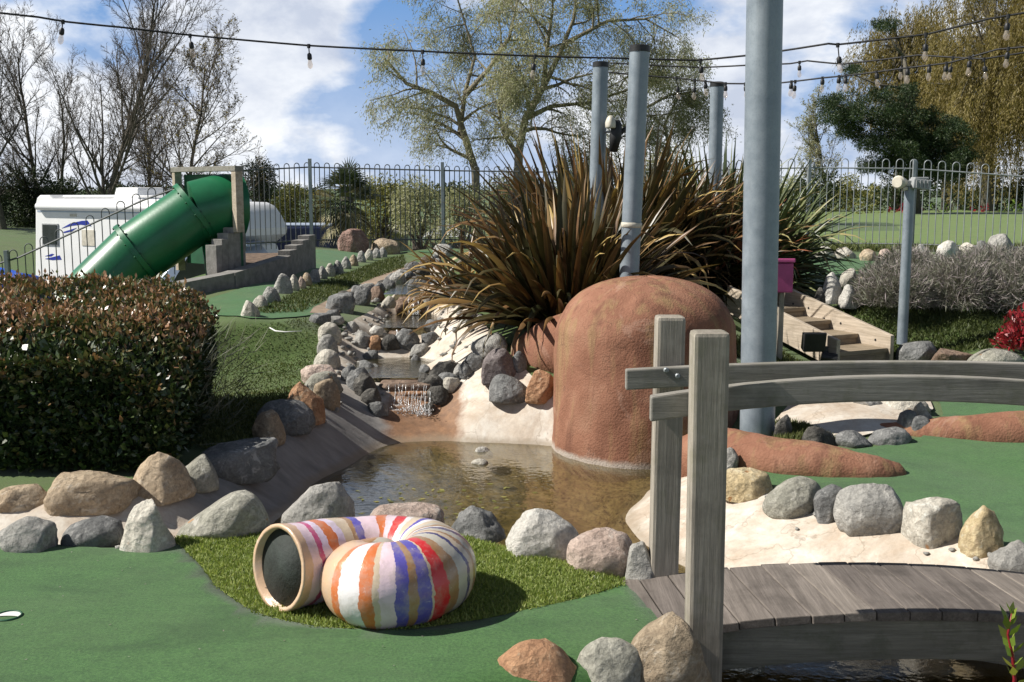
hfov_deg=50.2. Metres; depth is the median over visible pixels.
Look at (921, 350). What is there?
boulder
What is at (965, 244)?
boulder
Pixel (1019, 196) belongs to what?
shrub
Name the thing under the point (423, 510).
boulder
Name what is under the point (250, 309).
standing stone
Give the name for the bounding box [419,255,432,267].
boulder
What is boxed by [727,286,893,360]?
timber steps
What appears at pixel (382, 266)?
bank grass
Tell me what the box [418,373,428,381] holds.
rock
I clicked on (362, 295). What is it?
boulder
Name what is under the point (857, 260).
back green
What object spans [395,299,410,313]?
rock
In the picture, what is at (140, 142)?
bare tree
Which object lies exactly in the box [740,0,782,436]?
steel pole
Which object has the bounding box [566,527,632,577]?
boulder
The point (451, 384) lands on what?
rock
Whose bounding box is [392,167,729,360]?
flax plant
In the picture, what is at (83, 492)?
boulder
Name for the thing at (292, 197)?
shrub
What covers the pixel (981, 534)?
boulder
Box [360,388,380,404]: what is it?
rock
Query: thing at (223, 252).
stepped wall
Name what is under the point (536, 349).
terracotta ridge
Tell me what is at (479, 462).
rock
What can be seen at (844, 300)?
boulder
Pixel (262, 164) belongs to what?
shrub
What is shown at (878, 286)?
lavender bush
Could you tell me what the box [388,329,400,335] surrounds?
falls ledge
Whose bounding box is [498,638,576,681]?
boulder
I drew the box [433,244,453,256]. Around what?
boulder
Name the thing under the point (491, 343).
boulder
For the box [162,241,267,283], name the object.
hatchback
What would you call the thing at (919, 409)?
boulder
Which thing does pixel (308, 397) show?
boulder
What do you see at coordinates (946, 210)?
shrub
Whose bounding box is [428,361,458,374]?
rock
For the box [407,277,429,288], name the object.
boulder
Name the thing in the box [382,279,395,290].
boulder
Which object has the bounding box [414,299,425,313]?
rock
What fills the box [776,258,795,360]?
pink box
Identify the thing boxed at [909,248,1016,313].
lavender bush
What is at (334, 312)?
slate
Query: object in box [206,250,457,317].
putting green
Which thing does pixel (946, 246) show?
boulder
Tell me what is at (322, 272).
standing stone
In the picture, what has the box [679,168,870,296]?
flax plant
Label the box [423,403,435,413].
rock
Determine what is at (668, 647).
boulder
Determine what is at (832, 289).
boulder
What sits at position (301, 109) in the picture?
sky
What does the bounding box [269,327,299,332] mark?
turf edging
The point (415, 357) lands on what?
rock
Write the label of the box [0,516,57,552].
boulder
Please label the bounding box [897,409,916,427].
boulder
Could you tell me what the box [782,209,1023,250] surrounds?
lawn
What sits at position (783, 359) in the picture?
bank grass
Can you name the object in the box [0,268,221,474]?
hedge
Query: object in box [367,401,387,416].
rock
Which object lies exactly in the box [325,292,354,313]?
boulder
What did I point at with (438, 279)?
flax plant
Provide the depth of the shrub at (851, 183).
57.34 m
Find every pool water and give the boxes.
[354,357,434,377]
[377,314,437,327]
[384,274,449,293]
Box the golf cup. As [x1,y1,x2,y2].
[0,610,22,620]
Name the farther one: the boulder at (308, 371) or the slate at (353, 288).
the slate at (353, 288)
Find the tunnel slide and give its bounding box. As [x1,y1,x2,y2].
[62,166,249,308]
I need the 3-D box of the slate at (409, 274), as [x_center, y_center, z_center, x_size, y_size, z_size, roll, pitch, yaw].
[-1.300,-0.824,13.857,0.140,0.162,0.225,7,11,43]
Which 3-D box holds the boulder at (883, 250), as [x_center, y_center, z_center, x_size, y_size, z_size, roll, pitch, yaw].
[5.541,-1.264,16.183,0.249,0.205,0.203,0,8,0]
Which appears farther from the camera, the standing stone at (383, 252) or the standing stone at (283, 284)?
the standing stone at (383, 252)
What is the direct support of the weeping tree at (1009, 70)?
on the lawn at (981, 231)
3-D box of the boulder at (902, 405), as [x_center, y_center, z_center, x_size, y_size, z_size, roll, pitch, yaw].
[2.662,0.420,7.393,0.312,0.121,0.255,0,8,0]
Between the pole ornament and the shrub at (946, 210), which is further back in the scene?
the shrub at (946, 210)
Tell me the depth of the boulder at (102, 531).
4.89 m
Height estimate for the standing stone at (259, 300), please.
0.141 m
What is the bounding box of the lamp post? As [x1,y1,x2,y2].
[892,175,930,343]
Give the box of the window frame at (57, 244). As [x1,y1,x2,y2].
[42,223,58,245]
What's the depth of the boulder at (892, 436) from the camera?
6.65 m
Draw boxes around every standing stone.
[240,300,259,317]
[253,295,267,307]
[263,287,280,302]
[274,273,292,293]
[290,274,299,290]
[298,276,305,288]
[303,273,311,285]
[310,269,319,281]
[319,266,327,278]
[325,263,335,276]
[333,260,343,273]
[341,256,350,268]
[350,254,358,265]
[357,251,365,261]
[365,249,372,259]
[373,248,380,257]
[380,247,386,257]
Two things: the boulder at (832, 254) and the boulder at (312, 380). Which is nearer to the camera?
the boulder at (312, 380)
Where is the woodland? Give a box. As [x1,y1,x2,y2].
[5,179,1023,198]
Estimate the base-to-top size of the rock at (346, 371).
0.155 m
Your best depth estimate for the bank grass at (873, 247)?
18.43 m
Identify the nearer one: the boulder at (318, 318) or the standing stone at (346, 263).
the boulder at (318, 318)
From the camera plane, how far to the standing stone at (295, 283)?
12.16 m
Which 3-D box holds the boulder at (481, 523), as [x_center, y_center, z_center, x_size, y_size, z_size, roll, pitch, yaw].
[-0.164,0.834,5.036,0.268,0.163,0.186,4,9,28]
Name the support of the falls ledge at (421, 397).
on the falls ledge
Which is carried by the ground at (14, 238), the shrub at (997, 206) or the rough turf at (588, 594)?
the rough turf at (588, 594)
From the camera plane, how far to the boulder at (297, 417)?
7.16 m
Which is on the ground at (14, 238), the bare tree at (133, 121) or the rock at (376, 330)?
the bare tree at (133, 121)
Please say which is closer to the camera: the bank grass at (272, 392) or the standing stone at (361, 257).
the bank grass at (272, 392)
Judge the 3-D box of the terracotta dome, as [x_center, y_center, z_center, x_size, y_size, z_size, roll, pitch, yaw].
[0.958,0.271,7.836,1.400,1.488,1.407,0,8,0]
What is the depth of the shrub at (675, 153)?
35.32 m
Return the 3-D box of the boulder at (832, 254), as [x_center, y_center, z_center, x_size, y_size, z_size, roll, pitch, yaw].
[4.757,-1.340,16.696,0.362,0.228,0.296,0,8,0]
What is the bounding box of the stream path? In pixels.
[310,262,419,312]
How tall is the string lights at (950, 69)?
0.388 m
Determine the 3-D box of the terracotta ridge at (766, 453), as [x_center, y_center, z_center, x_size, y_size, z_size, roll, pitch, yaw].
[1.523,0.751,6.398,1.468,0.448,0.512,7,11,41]
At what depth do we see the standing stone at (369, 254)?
17.05 m
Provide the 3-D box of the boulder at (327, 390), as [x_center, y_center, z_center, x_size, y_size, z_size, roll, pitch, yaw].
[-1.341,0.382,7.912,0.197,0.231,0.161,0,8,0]
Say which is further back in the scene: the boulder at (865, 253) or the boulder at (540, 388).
the boulder at (865, 253)
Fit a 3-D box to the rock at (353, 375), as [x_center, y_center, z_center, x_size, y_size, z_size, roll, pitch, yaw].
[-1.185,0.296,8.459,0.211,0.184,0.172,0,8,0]
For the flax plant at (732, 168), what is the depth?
12.63 m
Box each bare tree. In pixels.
[0,0,84,206]
[0,49,65,229]
[7,33,98,189]
[29,0,225,194]
[73,26,208,188]
[85,5,272,202]
[784,80,842,210]
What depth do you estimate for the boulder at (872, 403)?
7.34 m
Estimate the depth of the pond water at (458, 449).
7.87 m
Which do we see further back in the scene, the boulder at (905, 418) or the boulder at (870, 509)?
the boulder at (905, 418)
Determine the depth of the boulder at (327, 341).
9.30 m
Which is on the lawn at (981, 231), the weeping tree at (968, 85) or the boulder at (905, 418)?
the weeping tree at (968, 85)
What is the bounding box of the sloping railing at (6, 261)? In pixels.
[0,182,175,318]
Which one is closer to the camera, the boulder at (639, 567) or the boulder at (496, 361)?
the boulder at (639, 567)
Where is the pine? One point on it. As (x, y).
(910, 140)
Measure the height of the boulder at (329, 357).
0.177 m
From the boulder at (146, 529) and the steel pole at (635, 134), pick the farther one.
the steel pole at (635, 134)
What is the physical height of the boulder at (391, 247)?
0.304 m
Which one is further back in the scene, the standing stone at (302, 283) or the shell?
the standing stone at (302, 283)
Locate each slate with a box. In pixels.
[326,310,340,315]
[351,285,358,291]
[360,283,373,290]
[374,282,385,292]
[405,270,415,279]
[414,266,429,273]
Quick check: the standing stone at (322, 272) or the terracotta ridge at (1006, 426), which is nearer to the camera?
the terracotta ridge at (1006, 426)
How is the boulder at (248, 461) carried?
on the pond basin at (346, 443)
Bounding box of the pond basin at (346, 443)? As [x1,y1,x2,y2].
[0,269,1023,681]
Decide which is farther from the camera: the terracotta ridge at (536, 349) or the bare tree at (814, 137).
the bare tree at (814, 137)
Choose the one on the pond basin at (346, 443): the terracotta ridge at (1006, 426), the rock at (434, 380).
the rock at (434, 380)
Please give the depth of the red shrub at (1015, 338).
9.41 m
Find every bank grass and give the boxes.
[190,384,294,448]
[258,253,405,312]
[736,334,834,361]
[772,415,835,439]
[809,240,1023,251]
[835,301,1023,359]
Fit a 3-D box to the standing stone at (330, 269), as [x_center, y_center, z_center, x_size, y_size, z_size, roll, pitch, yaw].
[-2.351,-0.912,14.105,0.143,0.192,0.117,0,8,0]
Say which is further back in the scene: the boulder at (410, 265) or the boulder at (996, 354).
the boulder at (410, 265)
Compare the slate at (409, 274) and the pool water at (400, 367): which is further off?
the slate at (409, 274)
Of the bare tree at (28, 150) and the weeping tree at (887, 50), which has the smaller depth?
the bare tree at (28, 150)
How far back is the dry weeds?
7.14 m
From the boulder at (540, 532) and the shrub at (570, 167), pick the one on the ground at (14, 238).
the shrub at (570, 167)
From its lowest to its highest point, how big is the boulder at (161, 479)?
0.254 m
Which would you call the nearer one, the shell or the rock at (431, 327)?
the shell
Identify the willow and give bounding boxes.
[354,0,740,248]
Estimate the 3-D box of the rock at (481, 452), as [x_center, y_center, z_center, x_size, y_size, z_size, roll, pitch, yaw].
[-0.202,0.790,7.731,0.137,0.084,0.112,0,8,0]
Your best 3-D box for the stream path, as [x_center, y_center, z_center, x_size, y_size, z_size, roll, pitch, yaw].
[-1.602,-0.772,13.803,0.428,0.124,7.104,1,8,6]
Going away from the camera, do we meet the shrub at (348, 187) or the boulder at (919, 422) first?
the boulder at (919, 422)
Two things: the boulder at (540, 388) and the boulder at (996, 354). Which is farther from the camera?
the boulder at (996, 354)
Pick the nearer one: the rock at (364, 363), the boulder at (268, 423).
the boulder at (268, 423)
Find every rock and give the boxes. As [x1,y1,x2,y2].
[341,364,355,381]
[346,321,359,332]
[346,367,369,390]
[353,372,379,395]
[354,329,370,347]
[359,360,373,366]
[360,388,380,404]
[362,350,377,358]
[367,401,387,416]
[368,335,380,349]
[369,325,386,335]
[381,334,400,349]
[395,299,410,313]
[396,328,419,349]
[410,343,428,356]
[411,354,420,359]
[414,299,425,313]
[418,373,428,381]
[419,364,430,372]
[421,331,438,344]
[422,374,442,386]
[423,296,437,307]
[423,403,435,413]
[424,319,439,331]
[426,385,449,405]
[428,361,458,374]
[438,372,459,379]
[443,377,459,392]
[453,363,460,375]
[458,361,473,379]
[471,459,487,466]
[474,446,492,458]
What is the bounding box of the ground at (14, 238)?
[0,190,1023,490]
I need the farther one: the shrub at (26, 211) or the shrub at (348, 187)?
the shrub at (26, 211)
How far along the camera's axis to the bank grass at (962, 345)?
10.17 m
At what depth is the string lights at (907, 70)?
9.89 m
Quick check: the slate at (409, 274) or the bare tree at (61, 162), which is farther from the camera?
the bare tree at (61, 162)
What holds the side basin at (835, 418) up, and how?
on the ground at (14, 238)
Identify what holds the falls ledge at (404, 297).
on the falls ledge
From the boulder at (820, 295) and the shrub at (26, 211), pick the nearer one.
the boulder at (820, 295)
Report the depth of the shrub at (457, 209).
30.60 m
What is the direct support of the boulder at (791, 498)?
on the pond basin at (346, 443)
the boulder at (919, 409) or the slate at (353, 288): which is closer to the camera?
the boulder at (919, 409)
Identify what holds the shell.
on the rough turf at (588, 594)
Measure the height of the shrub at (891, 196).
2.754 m
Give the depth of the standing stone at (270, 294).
10.84 m
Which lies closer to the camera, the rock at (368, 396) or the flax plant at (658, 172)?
the rock at (368, 396)
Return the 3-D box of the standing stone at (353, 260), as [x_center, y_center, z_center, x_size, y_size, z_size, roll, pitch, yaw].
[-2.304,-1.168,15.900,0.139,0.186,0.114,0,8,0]
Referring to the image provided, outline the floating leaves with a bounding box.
[356,481,537,518]
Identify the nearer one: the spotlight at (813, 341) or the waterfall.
the waterfall
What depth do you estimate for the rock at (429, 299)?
11.70 m
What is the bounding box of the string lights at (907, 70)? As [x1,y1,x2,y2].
[608,46,1023,92]
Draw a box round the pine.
[811,15,985,213]
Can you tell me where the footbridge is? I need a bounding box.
[623,315,1023,681]
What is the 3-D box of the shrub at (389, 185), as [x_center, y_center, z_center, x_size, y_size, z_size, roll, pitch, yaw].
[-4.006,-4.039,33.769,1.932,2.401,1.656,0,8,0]
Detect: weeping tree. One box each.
[827,0,970,210]
[890,54,1019,209]
[893,0,1023,210]
[984,2,1023,170]
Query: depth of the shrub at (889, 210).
49.79 m
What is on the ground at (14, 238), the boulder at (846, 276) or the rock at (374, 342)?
the boulder at (846, 276)
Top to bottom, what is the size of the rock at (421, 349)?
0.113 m
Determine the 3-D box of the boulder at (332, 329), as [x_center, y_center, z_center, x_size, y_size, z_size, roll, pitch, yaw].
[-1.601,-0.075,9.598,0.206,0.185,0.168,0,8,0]
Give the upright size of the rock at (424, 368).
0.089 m
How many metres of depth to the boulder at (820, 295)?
10.61 m
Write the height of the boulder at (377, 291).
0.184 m
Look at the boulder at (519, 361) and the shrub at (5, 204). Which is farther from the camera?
the shrub at (5, 204)
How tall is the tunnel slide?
2.095 m
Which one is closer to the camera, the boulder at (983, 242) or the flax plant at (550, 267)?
the flax plant at (550, 267)
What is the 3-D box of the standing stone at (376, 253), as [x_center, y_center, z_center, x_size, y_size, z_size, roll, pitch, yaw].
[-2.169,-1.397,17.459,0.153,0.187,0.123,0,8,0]
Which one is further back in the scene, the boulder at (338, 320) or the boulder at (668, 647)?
the boulder at (338, 320)
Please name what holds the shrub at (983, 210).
on the lawn at (981, 231)
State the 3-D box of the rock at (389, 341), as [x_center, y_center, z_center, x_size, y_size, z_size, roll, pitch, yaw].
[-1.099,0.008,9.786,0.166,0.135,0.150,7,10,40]
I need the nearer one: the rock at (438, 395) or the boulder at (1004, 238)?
the rock at (438, 395)
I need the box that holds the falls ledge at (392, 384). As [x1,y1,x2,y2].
[379,379,430,390]
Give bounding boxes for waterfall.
[388,384,433,415]
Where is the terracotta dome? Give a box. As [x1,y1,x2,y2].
[551,275,738,481]
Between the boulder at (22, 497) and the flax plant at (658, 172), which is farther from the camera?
the flax plant at (658, 172)
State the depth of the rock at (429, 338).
9.84 m
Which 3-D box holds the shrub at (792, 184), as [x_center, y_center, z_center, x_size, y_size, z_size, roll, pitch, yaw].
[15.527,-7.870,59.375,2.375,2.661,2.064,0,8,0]
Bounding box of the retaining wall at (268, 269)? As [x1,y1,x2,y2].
[175,255,291,299]
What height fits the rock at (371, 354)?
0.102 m
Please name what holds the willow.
on the ground at (14, 238)
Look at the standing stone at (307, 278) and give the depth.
12.69 m
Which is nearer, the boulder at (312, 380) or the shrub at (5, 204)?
the boulder at (312, 380)
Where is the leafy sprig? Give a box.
[998,601,1023,681]
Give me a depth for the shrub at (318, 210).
45.42 m
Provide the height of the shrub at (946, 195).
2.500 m
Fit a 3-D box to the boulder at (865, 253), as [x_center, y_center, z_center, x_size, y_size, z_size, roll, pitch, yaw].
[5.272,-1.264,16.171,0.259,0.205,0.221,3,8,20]
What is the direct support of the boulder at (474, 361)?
on the pond basin at (346, 443)
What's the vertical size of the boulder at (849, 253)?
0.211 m
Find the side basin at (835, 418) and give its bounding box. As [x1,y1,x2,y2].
[775,401,932,434]
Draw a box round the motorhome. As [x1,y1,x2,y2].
[35,187,286,289]
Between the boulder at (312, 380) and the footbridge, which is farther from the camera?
the boulder at (312, 380)
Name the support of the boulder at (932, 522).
on the pond basin at (346, 443)
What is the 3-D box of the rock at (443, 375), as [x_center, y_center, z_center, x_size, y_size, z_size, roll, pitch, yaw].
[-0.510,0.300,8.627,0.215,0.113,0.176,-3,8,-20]
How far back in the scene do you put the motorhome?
24.31 m
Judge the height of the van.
2.100 m
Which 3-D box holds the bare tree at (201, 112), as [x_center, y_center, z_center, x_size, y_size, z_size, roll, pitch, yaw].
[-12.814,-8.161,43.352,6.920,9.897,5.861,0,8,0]
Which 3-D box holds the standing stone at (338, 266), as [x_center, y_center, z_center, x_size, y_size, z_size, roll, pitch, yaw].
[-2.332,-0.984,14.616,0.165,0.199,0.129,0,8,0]
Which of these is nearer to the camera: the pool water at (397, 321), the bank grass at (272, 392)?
the bank grass at (272, 392)
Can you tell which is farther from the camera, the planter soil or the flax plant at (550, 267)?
the planter soil
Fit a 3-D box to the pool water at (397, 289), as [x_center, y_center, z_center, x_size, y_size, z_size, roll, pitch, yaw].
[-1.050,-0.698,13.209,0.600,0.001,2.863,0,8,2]
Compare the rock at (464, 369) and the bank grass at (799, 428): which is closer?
the bank grass at (799, 428)
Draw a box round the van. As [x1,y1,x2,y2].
[275,223,338,249]
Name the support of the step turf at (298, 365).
on the ground at (14, 238)
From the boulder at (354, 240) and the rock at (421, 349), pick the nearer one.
the rock at (421, 349)
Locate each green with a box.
[0,544,661,681]
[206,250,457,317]
[721,256,1013,297]
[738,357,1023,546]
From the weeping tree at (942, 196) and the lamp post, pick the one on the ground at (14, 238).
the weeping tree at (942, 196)
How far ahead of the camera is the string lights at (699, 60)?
8.57 m
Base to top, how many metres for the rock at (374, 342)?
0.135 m
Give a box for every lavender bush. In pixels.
[849,257,947,309]
[854,242,949,295]
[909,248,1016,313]
[947,239,1023,298]
[973,242,1023,314]
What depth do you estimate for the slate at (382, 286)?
12.47 m
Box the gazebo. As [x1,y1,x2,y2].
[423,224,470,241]
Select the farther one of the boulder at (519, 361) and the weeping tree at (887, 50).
the weeping tree at (887, 50)
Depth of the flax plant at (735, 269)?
11.29 m
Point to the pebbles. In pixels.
(354, 342)
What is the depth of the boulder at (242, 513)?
4.95 m
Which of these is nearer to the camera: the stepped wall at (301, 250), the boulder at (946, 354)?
the boulder at (946, 354)
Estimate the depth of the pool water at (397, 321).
11.03 m
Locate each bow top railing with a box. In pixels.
[230,159,589,249]
[607,158,1023,250]
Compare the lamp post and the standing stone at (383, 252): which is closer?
the lamp post
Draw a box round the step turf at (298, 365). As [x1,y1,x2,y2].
[212,317,322,395]
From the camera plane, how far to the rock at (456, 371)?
8.62 m
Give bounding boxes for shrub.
[0,157,62,227]
[0,179,18,227]
[44,173,85,194]
[240,156,279,211]
[268,181,317,222]
[301,188,336,222]
[312,157,382,245]
[354,171,407,242]
[383,174,452,249]
[426,177,487,248]
[482,164,542,238]
[549,141,620,193]
[645,140,698,190]
[780,172,817,208]
[791,165,854,210]
[825,172,885,210]
[855,203,883,213]
[861,170,934,210]
[888,202,923,212]
[920,178,978,209]
[928,201,953,211]
[952,170,1022,210]
[969,203,988,211]
[988,302,1023,350]
[998,198,1022,211]
[1005,170,1023,210]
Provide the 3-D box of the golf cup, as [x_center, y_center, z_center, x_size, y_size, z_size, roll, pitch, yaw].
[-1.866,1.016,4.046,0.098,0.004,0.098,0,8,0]
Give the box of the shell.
[253,515,476,628]
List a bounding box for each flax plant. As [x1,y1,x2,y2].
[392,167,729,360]
[400,230,502,321]
[438,114,789,288]
[573,139,789,290]
[586,159,819,306]
[643,127,871,282]
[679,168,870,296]
[696,194,809,288]
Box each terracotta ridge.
[512,313,561,372]
[681,428,906,477]
[880,411,1023,442]
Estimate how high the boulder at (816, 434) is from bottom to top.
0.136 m
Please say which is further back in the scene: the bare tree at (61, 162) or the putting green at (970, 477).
the bare tree at (61, 162)
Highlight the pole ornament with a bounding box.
[605,115,625,151]
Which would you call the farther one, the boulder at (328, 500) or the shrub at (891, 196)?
the shrub at (891, 196)
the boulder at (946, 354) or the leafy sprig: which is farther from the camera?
the boulder at (946, 354)
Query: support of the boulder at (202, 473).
on the pond basin at (346, 443)
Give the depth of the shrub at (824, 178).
55.21 m
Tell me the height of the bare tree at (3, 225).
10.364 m
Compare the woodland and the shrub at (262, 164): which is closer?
the shrub at (262, 164)
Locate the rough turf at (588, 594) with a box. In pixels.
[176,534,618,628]
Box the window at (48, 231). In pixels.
[42,225,56,243]
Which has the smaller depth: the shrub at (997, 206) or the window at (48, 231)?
the window at (48, 231)
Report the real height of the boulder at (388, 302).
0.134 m
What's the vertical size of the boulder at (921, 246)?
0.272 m
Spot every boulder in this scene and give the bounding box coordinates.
[0,484,46,512]
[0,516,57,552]
[43,470,140,515]
[60,515,123,546]
[119,498,175,552]
[133,452,196,505]
[177,490,269,538]
[186,454,218,493]
[202,437,280,483]
[252,409,285,445]
[257,399,315,435]
[281,482,354,522]
[287,382,325,425]
[300,364,337,383]
[304,371,342,393]
[309,313,330,324]
[313,378,340,410]
[314,349,340,368]
[317,334,338,353]
[318,322,341,343]
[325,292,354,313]
[331,316,344,324]
[337,229,368,252]
[354,286,371,305]
[370,502,444,523]
[371,238,399,254]
[371,286,384,301]
[381,295,395,308]
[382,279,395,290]
[389,272,405,285]
[404,261,420,271]
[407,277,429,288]
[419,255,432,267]
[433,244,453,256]
[451,505,505,542]
[464,353,483,371]
[470,333,507,357]
[481,348,515,385]
[489,374,526,403]
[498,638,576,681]
[506,508,578,560]
[512,351,526,372]
[525,369,553,403]
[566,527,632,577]
[577,637,641,681]
[625,541,652,582]
[631,611,711,681]
[726,467,772,502]
[727,447,738,468]
[762,476,820,519]
[773,414,791,435]
[801,426,834,445]
[813,484,842,523]
[814,287,825,302]
[815,246,834,257]
[823,272,841,303]
[833,483,903,536]
[834,430,871,448]
[835,247,855,258]
[838,284,857,308]
[839,268,856,287]
[853,401,881,405]
[859,249,875,260]
[868,427,911,445]
[878,249,889,258]
[883,401,930,413]
[896,341,936,359]
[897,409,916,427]
[900,497,962,548]
[911,415,929,430]
[913,402,932,418]
[917,244,930,259]
[931,348,972,360]
[935,240,959,258]
[958,505,1003,558]
[959,242,975,254]
[967,348,1023,361]
[976,240,991,257]
[987,234,1014,257]
[987,540,1023,572]
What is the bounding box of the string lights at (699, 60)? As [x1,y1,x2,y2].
[0,12,1023,72]
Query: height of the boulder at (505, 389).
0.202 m
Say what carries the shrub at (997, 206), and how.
on the lawn at (981, 231)
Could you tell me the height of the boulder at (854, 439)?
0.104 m
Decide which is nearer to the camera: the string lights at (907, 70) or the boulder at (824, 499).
the boulder at (824, 499)
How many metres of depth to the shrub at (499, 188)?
33.67 m
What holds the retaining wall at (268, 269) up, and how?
on the ground at (14, 238)
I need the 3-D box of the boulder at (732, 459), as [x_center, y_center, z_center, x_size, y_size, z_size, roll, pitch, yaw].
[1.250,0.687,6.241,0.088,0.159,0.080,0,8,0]
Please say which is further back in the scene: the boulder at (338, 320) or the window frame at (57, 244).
the window frame at (57, 244)
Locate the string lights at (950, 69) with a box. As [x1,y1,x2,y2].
[609,52,1023,72]
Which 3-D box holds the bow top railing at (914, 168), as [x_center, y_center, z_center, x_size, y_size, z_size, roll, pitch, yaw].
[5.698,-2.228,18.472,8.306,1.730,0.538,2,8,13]
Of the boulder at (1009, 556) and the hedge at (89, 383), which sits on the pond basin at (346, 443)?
the boulder at (1009, 556)
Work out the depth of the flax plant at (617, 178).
12.07 m
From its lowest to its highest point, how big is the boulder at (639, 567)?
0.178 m
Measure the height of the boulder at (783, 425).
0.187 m
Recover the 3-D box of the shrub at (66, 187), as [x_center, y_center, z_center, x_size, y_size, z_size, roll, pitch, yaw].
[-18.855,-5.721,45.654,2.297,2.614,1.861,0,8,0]
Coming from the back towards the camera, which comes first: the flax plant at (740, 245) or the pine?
the pine
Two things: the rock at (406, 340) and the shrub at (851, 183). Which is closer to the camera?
the rock at (406, 340)
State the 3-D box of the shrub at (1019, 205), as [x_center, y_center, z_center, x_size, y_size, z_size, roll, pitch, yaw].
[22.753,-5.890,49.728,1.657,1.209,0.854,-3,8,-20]
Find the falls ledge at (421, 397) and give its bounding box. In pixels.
[407,396,427,400]
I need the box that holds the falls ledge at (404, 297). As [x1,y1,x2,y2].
[399,296,416,301]
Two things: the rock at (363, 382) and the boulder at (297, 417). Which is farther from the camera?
the rock at (363, 382)
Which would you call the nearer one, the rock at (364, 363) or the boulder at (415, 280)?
the rock at (364, 363)
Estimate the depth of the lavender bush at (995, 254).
11.22 m
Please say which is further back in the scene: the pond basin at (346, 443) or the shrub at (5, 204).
the shrub at (5, 204)
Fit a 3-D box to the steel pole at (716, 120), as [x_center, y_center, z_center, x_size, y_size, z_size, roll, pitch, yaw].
[2.259,-1.582,12.198,0.156,2.564,0.155,0,8,0]
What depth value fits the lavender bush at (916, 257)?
11.23 m
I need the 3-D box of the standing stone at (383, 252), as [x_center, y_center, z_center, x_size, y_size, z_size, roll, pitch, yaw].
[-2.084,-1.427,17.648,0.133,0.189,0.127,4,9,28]
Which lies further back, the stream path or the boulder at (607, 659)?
the stream path
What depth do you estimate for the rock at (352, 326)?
10.14 m
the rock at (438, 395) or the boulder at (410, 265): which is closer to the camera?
the rock at (438, 395)
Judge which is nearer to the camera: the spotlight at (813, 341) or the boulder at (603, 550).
the boulder at (603, 550)
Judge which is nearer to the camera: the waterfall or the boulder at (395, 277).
the waterfall
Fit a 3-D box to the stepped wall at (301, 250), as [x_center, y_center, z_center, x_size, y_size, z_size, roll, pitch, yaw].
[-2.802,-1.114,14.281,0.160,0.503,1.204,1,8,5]
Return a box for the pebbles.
[115,298,991,579]
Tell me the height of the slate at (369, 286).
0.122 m
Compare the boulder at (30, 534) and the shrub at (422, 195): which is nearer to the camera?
the boulder at (30, 534)
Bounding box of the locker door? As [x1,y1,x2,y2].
[82,230,94,245]
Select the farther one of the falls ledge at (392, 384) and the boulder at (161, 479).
the falls ledge at (392, 384)
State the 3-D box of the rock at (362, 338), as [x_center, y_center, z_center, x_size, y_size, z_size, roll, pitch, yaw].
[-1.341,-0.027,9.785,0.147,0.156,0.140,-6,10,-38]
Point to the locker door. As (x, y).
(90, 233)
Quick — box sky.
[0,0,1023,190]
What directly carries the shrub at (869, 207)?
on the lawn at (981, 231)
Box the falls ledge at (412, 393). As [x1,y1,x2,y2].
[388,390,426,395]
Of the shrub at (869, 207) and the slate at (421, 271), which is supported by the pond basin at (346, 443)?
the slate at (421, 271)
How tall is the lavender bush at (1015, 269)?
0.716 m
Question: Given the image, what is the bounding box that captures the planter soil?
[246,253,277,264]
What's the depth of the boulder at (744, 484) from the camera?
5.72 m
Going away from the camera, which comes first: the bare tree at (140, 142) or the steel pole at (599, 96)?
the steel pole at (599, 96)
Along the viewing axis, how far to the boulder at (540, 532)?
4.71 m
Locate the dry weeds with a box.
[188,316,270,444]
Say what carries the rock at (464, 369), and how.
on the pond basin at (346, 443)
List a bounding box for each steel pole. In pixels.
[589,61,608,218]
[619,44,649,276]
[708,81,723,210]
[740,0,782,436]
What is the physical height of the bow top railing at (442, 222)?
1.639 m
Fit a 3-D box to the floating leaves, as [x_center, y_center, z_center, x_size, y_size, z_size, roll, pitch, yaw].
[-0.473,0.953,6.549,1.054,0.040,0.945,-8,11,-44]
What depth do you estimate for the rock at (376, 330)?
10.45 m
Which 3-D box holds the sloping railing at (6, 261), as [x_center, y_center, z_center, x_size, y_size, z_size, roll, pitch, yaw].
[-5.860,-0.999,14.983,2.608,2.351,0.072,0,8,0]
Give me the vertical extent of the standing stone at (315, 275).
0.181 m
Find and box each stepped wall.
[205,225,245,274]
[278,235,315,274]
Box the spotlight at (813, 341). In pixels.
[801,332,837,360]
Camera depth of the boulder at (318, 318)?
9.92 m

